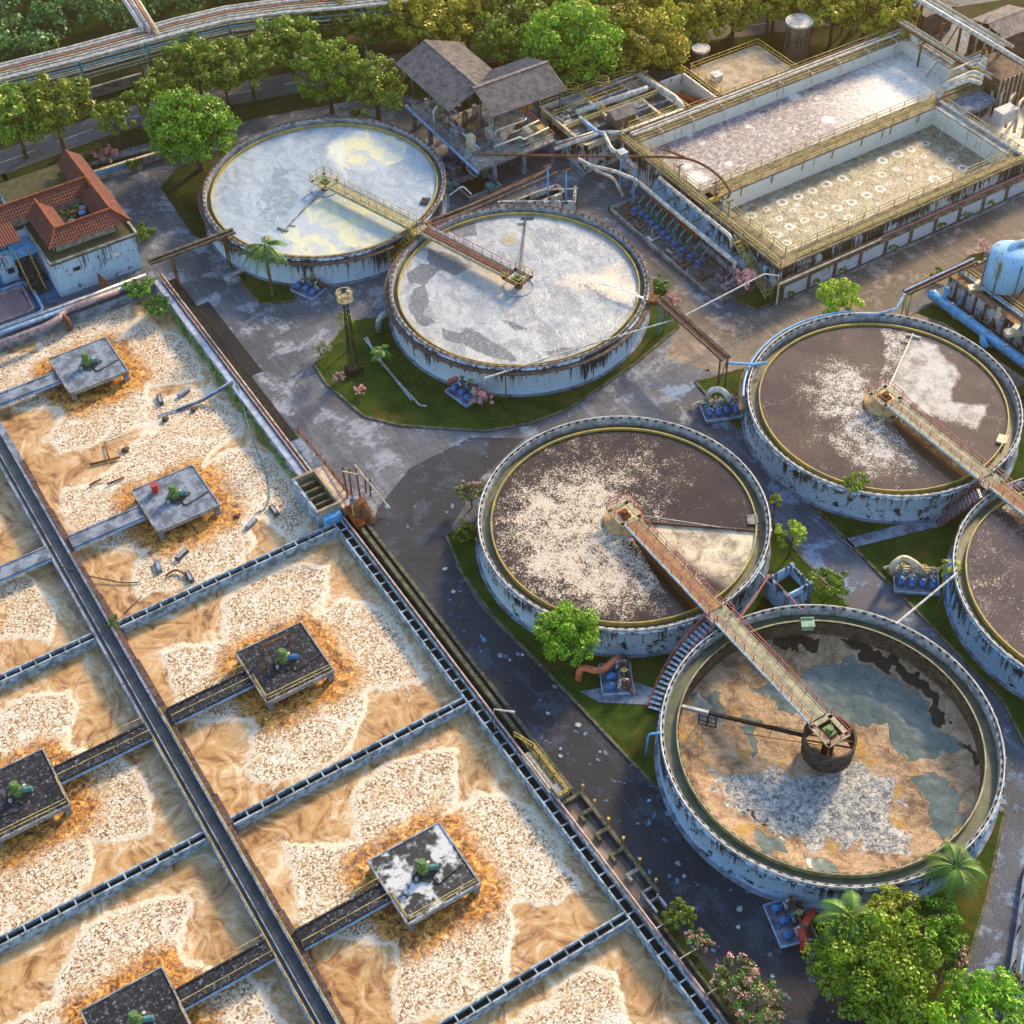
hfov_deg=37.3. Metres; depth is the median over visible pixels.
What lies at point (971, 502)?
stair
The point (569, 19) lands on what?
broadleaf tree
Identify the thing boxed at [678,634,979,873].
sludge bed
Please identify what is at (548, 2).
street tree
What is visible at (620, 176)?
pipe support
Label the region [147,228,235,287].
pipe trestle
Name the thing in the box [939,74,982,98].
bent pipe
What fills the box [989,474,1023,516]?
scraper bridge
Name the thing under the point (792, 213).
basin water
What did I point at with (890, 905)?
tree
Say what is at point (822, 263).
pipe trough
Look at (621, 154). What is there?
junction box
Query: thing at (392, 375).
lawn pipe
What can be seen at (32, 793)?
aerator platform
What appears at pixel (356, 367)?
lamp tower
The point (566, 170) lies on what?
pipe support
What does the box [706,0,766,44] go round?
street tree
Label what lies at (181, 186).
lawn
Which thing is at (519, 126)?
process vessel
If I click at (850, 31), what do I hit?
street tree
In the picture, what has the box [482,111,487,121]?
machine cabinet
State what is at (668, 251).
suction pipe
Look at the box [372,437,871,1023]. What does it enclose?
road
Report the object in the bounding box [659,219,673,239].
pump
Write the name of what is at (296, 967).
central channel
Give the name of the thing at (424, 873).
aerator platform
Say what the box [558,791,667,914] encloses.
zigzag weir
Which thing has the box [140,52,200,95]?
street tree
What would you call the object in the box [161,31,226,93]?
street tree
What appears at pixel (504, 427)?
kerb
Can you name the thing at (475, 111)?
machine cabinet
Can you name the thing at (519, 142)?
process vessel
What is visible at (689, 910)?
green shrub
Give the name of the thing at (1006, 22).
plant building
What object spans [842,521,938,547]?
path
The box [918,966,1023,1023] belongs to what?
tree
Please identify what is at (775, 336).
rim hose
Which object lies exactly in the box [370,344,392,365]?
palm tree
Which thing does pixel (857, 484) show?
tree
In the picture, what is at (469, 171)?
pipe
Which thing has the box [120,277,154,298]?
green shrub
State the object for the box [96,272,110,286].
pipe bracket
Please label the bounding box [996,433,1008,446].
scum box
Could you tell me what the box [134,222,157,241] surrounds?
green shrub
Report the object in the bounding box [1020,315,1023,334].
blue tank
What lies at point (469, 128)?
machine cabinet
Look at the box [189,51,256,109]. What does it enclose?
street tree
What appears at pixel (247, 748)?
basin water
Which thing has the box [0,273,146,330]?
pipe
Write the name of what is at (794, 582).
inlet tower
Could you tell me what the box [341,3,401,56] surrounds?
street tree
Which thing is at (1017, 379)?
path
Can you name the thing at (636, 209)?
pump
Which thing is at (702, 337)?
pipe trestle
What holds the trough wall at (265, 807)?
on the ground at (276, 342)
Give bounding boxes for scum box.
[420,197,429,204]
[649,294,659,305]
[746,513,757,524]
[800,617,814,630]
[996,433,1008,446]
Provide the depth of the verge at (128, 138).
227.30 m
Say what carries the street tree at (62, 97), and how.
on the verge at (128, 138)
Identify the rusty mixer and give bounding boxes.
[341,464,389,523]
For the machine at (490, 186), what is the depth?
200.66 m
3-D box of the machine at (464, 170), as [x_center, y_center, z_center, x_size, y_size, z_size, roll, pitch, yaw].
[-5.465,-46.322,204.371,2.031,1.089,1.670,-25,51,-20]
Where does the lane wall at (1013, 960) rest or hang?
on the road at (824, 545)
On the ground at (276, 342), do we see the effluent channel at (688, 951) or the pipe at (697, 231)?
the effluent channel at (688, 951)
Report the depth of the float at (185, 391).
176.69 m
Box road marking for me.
[0,23,765,162]
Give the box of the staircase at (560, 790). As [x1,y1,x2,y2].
[513,731,569,802]
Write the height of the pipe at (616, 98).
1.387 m
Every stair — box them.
[387,224,416,263]
[648,611,716,710]
[733,232,772,298]
[937,481,984,526]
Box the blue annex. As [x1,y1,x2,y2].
[0,235,46,295]
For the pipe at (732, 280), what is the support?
on the suction pipe at (724, 288)
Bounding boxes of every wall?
[0,284,156,352]
[0,632,97,690]
[0,831,209,954]
[73,23,334,100]
[93,139,217,174]
[117,523,337,633]
[154,279,349,519]
[230,697,467,831]
[333,519,722,1023]
[348,523,738,1023]
[437,912,629,1023]
[497,185,576,211]
[773,175,1023,305]
[1001,868,1023,1023]
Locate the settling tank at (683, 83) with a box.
[658,66,718,110]
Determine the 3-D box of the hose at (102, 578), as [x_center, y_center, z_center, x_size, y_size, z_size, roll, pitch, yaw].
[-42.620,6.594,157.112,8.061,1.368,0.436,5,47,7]
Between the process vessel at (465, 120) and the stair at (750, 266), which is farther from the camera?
the process vessel at (465, 120)
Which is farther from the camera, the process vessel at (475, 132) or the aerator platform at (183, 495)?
the process vessel at (475, 132)
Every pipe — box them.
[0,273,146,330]
[0,283,131,335]
[0,288,119,346]
[122,0,144,32]
[127,0,147,33]
[130,0,151,34]
[133,0,154,36]
[137,0,158,35]
[363,338,411,400]
[366,337,426,406]
[449,186,470,195]
[465,157,476,177]
[482,153,730,199]
[484,273,779,401]
[516,188,577,200]
[554,108,683,150]
[554,135,586,146]
[555,131,594,143]
[575,84,650,114]
[577,157,638,193]
[578,116,603,135]
[587,70,647,95]
[587,161,624,196]
[603,132,638,170]
[621,203,637,220]
[634,212,648,230]
[637,72,684,108]
[639,181,737,265]
[645,732,663,755]
[646,225,660,242]
[648,195,700,240]
[658,176,733,246]
[665,237,677,255]
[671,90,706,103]
[677,250,693,268]
[696,262,713,280]
[698,242,746,285]
[715,261,731,280]
[720,272,737,291]
[724,264,735,285]
[725,574,801,639]
[728,361,766,365]
[759,572,776,592]
[855,293,905,315]
[877,173,1023,238]
[895,572,957,624]
[927,286,1023,368]
[936,78,981,99]
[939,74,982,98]
[941,70,983,97]
[943,66,984,83]
[945,62,985,80]
[945,562,951,615]
[947,57,986,76]
[948,54,987,72]
[951,50,988,67]
[956,282,973,305]
[988,90,993,116]
[998,90,1004,106]
[1004,92,1015,127]
[1012,97,1023,132]
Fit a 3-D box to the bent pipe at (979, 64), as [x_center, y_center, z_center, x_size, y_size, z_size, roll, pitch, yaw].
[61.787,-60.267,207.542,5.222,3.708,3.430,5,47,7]
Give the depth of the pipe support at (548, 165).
196.13 m
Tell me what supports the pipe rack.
on the ground at (276, 342)
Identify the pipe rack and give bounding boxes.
[840,0,1023,108]
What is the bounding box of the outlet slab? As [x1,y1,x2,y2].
[929,90,996,123]
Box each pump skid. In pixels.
[290,273,327,301]
[445,375,482,407]
[575,654,634,695]
[691,386,742,423]
[763,895,817,953]
[883,555,939,595]
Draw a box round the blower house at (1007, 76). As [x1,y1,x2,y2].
[982,51,1023,125]
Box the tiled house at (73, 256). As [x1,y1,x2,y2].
[0,149,141,296]
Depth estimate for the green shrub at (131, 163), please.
205.87 m
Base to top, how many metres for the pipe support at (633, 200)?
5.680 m
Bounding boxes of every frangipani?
[91,143,118,162]
[311,340,332,358]
[332,372,345,381]
[353,384,365,394]
[469,385,494,407]
[662,293,681,315]
[735,267,756,292]
[975,238,990,259]
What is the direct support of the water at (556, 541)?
in the clarifier tank at (517, 601)
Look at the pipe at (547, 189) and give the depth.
196.93 m
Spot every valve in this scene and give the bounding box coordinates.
[707,189,724,203]
[993,307,1001,319]
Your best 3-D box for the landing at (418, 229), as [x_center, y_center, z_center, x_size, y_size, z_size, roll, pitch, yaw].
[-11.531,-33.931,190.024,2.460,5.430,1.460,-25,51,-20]
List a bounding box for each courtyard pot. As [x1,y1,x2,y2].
[69,210,77,215]
[79,205,86,213]
[79,210,85,217]
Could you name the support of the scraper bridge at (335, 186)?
on the clarifier tank at (354, 266)
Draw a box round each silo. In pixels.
[691,43,709,68]
[782,13,813,66]
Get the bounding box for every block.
[966,279,986,292]
[1003,323,1023,337]
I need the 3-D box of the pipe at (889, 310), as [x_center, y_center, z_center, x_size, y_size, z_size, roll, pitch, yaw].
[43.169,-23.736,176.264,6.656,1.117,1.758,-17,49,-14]
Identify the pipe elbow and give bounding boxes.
[62,314,72,330]
[375,310,387,332]
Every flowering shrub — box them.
[454,480,482,507]
[684,927,715,956]
[709,951,759,1007]
[727,969,790,1023]
[933,944,968,985]
[1009,967,1023,991]
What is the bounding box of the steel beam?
[663,148,684,157]
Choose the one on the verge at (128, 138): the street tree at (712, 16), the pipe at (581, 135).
the street tree at (712, 16)
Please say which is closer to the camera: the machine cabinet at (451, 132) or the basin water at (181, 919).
the basin water at (181, 919)
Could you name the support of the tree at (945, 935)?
on the lawn at (628, 729)
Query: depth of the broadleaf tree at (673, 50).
212.21 m
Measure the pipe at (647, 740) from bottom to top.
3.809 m
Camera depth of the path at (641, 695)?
144.56 m
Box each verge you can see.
[0,0,1023,182]
[233,22,891,122]
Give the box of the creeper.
[168,308,295,478]
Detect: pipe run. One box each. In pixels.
[157,274,307,471]
[159,274,308,470]
[161,273,310,469]
[342,516,728,1023]
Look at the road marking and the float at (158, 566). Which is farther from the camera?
the road marking
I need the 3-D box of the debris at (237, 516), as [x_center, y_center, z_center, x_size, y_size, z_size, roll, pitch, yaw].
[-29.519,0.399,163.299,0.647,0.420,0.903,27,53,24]
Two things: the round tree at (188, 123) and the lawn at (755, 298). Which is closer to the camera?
the lawn at (755, 298)
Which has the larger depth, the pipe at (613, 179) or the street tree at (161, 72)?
the street tree at (161, 72)
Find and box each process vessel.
[429,99,436,106]
[462,111,468,129]
[473,129,477,144]
[486,139,491,149]
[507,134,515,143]
[516,119,522,131]
[516,133,521,147]
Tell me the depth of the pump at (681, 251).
190.63 m
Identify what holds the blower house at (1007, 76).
on the ground at (276, 342)
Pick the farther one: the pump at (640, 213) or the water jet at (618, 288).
the pump at (640, 213)
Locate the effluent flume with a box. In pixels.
[421,166,564,226]
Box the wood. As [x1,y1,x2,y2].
[0,0,268,59]
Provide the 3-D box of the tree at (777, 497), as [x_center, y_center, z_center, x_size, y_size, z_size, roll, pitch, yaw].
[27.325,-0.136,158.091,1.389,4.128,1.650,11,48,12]
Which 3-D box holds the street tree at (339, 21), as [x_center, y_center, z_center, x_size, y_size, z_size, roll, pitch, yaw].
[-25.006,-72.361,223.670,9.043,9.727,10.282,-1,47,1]
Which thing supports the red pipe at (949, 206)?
on the panel wall at (908, 235)
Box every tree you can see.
[0,80,61,159]
[5,71,95,152]
[89,100,136,147]
[119,74,171,120]
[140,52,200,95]
[141,84,241,171]
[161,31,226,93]
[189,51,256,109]
[208,30,276,99]
[242,235,288,295]
[251,14,320,77]
[281,0,347,42]
[287,30,359,113]
[310,0,369,49]
[336,312,354,349]
[339,50,407,119]
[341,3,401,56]
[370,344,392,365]
[372,0,418,53]
[381,0,444,44]
[404,2,448,40]
[406,5,472,45]
[413,0,485,41]
[443,0,509,26]
[445,6,493,50]
[471,1,526,50]
[472,17,524,66]
[503,0,559,26]
[505,0,554,57]
[519,0,627,89]
[525,0,568,7]
[531,598,600,667]
[535,6,570,61]
[551,0,590,7]
[575,0,626,62]
[581,0,633,9]
[596,0,647,61]
[598,0,667,32]
[609,8,653,48]
[617,5,690,80]
[641,0,693,47]
[652,0,718,43]
[675,0,739,36]
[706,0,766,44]
[727,0,762,32]
[742,0,804,33]
[758,0,800,32]
[769,493,782,522]
[774,519,807,554]
[796,0,843,33]
[797,0,867,46]
[800,907,943,1023]
[807,565,849,604]
[810,890,881,958]
[816,277,864,313]
[825,2,869,33]
[839,0,913,40]
[843,472,870,492]
[857,0,920,40]
[863,883,923,940]
[890,893,968,969]
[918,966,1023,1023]
[920,841,987,904]
[938,558,962,587]
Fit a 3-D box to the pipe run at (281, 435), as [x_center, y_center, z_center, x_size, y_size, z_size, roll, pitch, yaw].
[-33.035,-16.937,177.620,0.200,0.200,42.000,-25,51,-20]
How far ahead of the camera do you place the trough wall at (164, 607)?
156.27 m
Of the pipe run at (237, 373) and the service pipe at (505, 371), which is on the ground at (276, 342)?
the service pipe at (505, 371)
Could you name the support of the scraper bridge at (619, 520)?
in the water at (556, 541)
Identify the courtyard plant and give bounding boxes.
[58,202,78,216]
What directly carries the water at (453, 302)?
in the clarifier tank at (435, 361)
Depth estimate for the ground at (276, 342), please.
183.91 m
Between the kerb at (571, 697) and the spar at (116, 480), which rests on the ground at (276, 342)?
the kerb at (571, 697)
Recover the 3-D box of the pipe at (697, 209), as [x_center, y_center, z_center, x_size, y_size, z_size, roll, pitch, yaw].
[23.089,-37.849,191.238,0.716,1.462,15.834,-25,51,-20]
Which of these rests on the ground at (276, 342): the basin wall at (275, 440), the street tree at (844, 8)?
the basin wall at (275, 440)
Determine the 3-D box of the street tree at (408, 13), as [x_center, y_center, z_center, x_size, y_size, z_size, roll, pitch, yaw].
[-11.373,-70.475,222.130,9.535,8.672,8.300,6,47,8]
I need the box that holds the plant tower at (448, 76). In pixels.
[395,39,566,184]
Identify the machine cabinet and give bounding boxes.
[428,105,440,121]
[436,101,443,113]
[449,125,458,140]
[453,126,464,143]
[466,122,476,132]
[466,132,475,151]
[471,104,478,118]
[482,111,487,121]
[485,125,496,140]
[487,111,492,125]
[493,137,502,153]
[518,117,526,126]
[522,127,533,142]
[534,123,547,136]
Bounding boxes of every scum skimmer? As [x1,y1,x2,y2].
[277,187,319,231]
[518,215,533,275]
[630,513,760,538]
[682,704,823,745]
[886,333,920,390]
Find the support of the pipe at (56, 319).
on the basin wall at (99, 309)
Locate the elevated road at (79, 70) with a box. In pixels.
[0,0,560,130]
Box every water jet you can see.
[575,275,647,299]
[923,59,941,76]
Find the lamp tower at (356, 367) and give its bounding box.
[335,287,363,376]
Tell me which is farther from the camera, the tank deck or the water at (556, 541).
the tank deck
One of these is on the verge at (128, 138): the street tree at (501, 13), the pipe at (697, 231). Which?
the street tree at (501, 13)
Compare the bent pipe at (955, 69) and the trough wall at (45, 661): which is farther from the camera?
the bent pipe at (955, 69)
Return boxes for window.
[7,267,14,273]
[72,265,80,271]
[112,251,120,256]
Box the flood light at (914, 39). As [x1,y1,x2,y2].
[911,31,925,45]
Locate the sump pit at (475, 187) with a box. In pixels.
[451,172,501,201]
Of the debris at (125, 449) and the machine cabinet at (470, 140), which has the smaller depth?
the debris at (125, 449)
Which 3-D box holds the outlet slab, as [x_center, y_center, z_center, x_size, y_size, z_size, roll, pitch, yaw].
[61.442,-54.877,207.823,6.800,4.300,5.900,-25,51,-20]
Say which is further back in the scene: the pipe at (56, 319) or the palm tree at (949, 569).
the pipe at (56, 319)
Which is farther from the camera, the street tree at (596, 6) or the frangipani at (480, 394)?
the street tree at (596, 6)
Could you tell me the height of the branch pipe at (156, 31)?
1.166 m
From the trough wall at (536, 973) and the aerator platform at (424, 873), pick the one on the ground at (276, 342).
the trough wall at (536, 973)
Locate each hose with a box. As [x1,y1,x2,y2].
[62,567,139,582]
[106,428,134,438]
[237,383,269,512]
[742,310,852,396]
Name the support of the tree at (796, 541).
on the lawn at (628, 729)
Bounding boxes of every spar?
[89,478,101,485]
[90,456,120,465]
[107,476,124,484]
[123,595,142,614]
[158,380,233,416]
[165,569,186,575]
[176,383,233,410]
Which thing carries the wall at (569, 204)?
on the ground at (276, 342)
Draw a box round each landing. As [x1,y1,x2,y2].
[407,217,429,236]
[705,598,734,630]
[978,466,1006,496]
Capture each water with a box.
[0,294,317,620]
[0,470,90,673]
[0,646,201,934]
[0,846,308,1023]
[123,536,458,816]
[212,126,436,255]
[237,711,618,1023]
[399,215,638,363]
[470,927,700,1023]
[492,430,755,621]
[651,52,944,189]
[731,125,990,252]
[760,326,1007,489]
[967,494,1023,655]
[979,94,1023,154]
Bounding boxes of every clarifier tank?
[198,116,449,286]
[384,204,653,396]
[476,416,771,657]
[654,604,1006,914]
[741,312,1023,523]
[942,478,1023,699]
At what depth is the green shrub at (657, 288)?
185.55 m
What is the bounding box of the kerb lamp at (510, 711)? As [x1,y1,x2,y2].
[493,709,514,729]
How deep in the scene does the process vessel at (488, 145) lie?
201.43 m
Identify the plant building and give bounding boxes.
[904,0,958,37]
[966,4,1023,61]
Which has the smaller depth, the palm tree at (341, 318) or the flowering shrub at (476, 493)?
the flowering shrub at (476, 493)
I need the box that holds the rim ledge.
[738,317,821,410]
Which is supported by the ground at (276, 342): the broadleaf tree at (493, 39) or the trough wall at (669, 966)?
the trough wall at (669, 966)
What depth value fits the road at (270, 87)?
218.80 m
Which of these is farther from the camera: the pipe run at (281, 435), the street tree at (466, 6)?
the street tree at (466, 6)
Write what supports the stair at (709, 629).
on the lawn at (628, 729)
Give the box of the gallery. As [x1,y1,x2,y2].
[608,174,770,304]
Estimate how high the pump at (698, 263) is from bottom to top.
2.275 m
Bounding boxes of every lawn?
[160,142,238,244]
[236,269,294,302]
[316,278,677,429]
[448,523,1001,1023]
[698,369,1023,737]
[736,288,772,308]
[917,297,1023,396]
[961,251,988,261]
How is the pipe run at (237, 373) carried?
on the basin wall at (275, 440)
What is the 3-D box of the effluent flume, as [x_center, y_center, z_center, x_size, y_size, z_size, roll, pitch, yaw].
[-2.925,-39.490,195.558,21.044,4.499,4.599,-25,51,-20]
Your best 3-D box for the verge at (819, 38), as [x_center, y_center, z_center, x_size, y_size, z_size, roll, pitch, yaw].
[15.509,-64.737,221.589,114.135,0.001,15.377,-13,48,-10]
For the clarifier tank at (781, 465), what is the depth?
162.55 m
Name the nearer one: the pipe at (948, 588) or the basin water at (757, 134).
the pipe at (948, 588)
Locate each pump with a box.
[223,268,243,285]
[630,195,644,214]
[637,199,651,219]
[643,203,657,223]
[648,208,662,228]
[653,213,667,233]
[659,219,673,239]
[664,223,679,244]
[670,229,685,249]
[677,235,692,255]
[686,241,701,262]
[693,247,708,268]
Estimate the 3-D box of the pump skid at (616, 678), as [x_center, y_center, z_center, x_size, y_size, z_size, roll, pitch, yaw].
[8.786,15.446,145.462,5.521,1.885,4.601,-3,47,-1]
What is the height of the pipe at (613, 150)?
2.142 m
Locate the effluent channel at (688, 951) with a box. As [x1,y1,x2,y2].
[638,902,747,1023]
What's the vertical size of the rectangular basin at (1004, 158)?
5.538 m
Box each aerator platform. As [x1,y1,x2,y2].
[0,337,129,407]
[0,546,51,583]
[0,717,151,848]
[67,464,220,549]
[80,934,274,1023]
[164,621,334,724]
[292,822,480,949]
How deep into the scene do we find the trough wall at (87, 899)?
131.97 m
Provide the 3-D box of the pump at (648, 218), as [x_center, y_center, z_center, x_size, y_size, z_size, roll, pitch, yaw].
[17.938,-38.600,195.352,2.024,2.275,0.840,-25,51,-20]
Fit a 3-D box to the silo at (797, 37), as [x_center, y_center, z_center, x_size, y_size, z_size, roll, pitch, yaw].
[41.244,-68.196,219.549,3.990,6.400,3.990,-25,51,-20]
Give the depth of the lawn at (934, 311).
179.62 m
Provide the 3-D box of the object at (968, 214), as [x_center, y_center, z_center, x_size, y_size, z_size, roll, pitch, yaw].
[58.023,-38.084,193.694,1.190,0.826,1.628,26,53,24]
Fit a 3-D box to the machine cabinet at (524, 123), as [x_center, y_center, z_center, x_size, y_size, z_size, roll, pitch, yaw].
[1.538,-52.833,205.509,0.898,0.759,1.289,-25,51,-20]
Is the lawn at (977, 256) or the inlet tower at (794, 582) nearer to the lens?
the inlet tower at (794, 582)
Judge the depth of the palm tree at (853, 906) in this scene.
121.48 m
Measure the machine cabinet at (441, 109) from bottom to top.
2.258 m
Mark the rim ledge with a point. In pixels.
(741, 402)
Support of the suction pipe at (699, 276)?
on the gallery
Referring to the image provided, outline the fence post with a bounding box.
[349,497,353,515]
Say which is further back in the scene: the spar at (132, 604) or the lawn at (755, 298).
the lawn at (755, 298)
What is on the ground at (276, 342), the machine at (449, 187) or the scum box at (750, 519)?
the machine at (449, 187)
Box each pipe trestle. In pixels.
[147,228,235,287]
[655,296,730,386]
[900,257,977,315]
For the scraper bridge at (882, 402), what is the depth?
162.50 m
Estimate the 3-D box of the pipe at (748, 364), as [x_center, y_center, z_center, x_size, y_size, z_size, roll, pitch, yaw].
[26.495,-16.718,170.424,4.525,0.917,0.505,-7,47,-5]
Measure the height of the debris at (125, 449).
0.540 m
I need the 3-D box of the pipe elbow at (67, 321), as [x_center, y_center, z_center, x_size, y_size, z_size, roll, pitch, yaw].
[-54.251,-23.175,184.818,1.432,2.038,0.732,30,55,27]
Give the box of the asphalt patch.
[195,301,262,376]
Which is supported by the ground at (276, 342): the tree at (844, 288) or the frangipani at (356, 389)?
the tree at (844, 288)
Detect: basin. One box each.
[0,281,44,325]
[619,21,1023,292]
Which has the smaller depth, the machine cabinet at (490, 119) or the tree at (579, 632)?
the tree at (579, 632)
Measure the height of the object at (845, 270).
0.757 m
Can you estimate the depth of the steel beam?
194.90 m
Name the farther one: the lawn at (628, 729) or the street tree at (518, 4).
the street tree at (518, 4)
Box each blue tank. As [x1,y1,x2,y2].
[981,239,1023,300]
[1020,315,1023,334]
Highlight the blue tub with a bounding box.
[441,154,457,170]
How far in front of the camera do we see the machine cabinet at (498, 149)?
200.50 m
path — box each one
[580,682,662,704]
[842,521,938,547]
[889,308,1023,387]
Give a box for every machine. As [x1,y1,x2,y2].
[446,180,460,193]
[447,163,462,175]
[462,163,467,174]
[480,168,491,178]
[484,181,502,194]
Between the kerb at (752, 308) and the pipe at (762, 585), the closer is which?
the pipe at (762, 585)
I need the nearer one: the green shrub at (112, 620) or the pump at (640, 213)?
the green shrub at (112, 620)
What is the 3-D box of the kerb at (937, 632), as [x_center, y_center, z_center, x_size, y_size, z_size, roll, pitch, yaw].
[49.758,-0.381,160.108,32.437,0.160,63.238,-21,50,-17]
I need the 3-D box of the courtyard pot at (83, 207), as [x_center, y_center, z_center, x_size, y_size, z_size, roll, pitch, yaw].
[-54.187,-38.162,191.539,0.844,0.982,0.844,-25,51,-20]
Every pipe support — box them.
[543,163,551,196]
[561,168,570,199]
[617,161,622,190]
[631,163,636,203]
[719,194,726,210]
[725,199,733,216]
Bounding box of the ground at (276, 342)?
[0,24,1023,1023]
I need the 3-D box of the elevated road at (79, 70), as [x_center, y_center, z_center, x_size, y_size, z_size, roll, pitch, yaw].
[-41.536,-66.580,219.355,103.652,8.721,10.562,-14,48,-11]
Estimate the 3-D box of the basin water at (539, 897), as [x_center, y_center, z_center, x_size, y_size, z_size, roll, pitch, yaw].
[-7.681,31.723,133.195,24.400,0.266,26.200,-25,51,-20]
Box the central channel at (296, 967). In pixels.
[0,420,345,1023]
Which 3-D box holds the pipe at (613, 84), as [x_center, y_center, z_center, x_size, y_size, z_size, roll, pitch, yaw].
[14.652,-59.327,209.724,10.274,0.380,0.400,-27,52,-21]
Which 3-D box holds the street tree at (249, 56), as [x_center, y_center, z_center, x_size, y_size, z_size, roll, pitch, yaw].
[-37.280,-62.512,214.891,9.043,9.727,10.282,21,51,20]
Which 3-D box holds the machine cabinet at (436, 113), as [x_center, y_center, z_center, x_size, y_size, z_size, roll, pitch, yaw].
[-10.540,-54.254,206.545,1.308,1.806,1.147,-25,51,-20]
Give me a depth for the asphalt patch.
182.15 m
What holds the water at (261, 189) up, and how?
in the clarifier tank at (354, 266)
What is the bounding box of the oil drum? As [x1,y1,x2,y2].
[150,482,158,493]
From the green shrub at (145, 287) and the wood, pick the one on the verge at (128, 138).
the wood
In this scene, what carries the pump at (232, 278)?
on the ground at (276, 342)
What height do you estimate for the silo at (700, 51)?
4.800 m
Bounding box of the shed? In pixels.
[604,103,638,128]
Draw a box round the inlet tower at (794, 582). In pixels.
[763,562,813,606]
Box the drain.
[0,148,158,203]
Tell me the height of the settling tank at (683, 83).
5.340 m
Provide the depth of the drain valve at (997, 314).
176.70 m
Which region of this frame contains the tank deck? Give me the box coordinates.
[539,64,682,173]
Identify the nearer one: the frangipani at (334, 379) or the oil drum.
the oil drum
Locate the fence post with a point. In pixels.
(351, 500)
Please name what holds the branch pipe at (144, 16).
attached to the elevated road at (79, 70)
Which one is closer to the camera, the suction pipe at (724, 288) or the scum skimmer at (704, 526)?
the scum skimmer at (704, 526)
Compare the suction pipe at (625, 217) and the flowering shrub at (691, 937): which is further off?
the suction pipe at (625, 217)
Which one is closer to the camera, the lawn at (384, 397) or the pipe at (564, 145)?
the lawn at (384, 397)
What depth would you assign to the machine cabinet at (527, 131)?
202.09 m
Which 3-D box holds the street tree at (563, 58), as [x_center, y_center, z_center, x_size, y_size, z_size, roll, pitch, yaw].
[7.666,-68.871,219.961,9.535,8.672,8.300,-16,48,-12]
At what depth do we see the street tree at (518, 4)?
219.15 m
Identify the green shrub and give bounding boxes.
[105,614,119,627]
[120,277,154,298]
[126,157,141,170]
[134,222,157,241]
[143,292,171,316]
[452,519,477,542]
[653,273,669,292]
[661,896,696,928]
[929,266,948,277]
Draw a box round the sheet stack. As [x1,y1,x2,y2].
[345,505,365,528]
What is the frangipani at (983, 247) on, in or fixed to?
on the lawn at (977, 256)
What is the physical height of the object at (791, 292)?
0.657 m
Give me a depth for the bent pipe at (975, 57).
209.43 m
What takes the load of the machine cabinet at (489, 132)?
on the plant tower at (448, 76)
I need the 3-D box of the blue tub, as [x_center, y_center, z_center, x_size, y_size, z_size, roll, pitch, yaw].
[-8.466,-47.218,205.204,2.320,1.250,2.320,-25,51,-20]
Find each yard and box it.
[0,271,61,308]
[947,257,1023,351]
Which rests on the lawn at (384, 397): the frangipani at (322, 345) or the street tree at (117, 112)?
the frangipani at (322, 345)
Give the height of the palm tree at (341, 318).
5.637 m
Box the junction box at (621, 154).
[615,148,628,160]
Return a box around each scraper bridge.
[309,166,418,229]
[419,220,533,296]
[603,493,723,614]
[714,607,856,773]
[863,378,993,480]
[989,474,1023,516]
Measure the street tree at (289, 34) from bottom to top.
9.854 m
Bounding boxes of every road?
[0,0,996,174]
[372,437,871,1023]
[582,197,1023,373]
[643,370,1023,1023]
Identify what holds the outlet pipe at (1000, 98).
attached to the blower house at (1007, 76)
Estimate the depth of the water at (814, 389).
166.90 m
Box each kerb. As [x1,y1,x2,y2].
[232,266,296,304]
[313,276,680,431]
[445,517,1005,1023]
[694,367,1023,745]
[698,272,775,311]
[909,296,1023,398]
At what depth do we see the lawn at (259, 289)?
188.29 m
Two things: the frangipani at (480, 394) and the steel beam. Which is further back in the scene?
the steel beam
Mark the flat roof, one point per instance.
(732, 70)
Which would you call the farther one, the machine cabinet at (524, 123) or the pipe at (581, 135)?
the machine cabinet at (524, 123)
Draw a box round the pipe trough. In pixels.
[774,238,881,304]
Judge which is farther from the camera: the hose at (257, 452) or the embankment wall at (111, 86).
the embankment wall at (111, 86)
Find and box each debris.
[121,446,129,452]
[162,416,168,421]
[234,513,240,518]
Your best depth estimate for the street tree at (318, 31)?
220.78 m
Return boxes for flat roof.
[688,39,796,97]
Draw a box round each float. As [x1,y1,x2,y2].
[154,559,162,572]
[156,393,163,404]
[174,548,188,561]
[177,387,190,397]
[184,570,194,582]
[244,517,257,529]
[268,504,279,516]
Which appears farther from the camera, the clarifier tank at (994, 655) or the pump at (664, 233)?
the pump at (664, 233)
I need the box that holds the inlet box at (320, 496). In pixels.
[284,427,353,528]

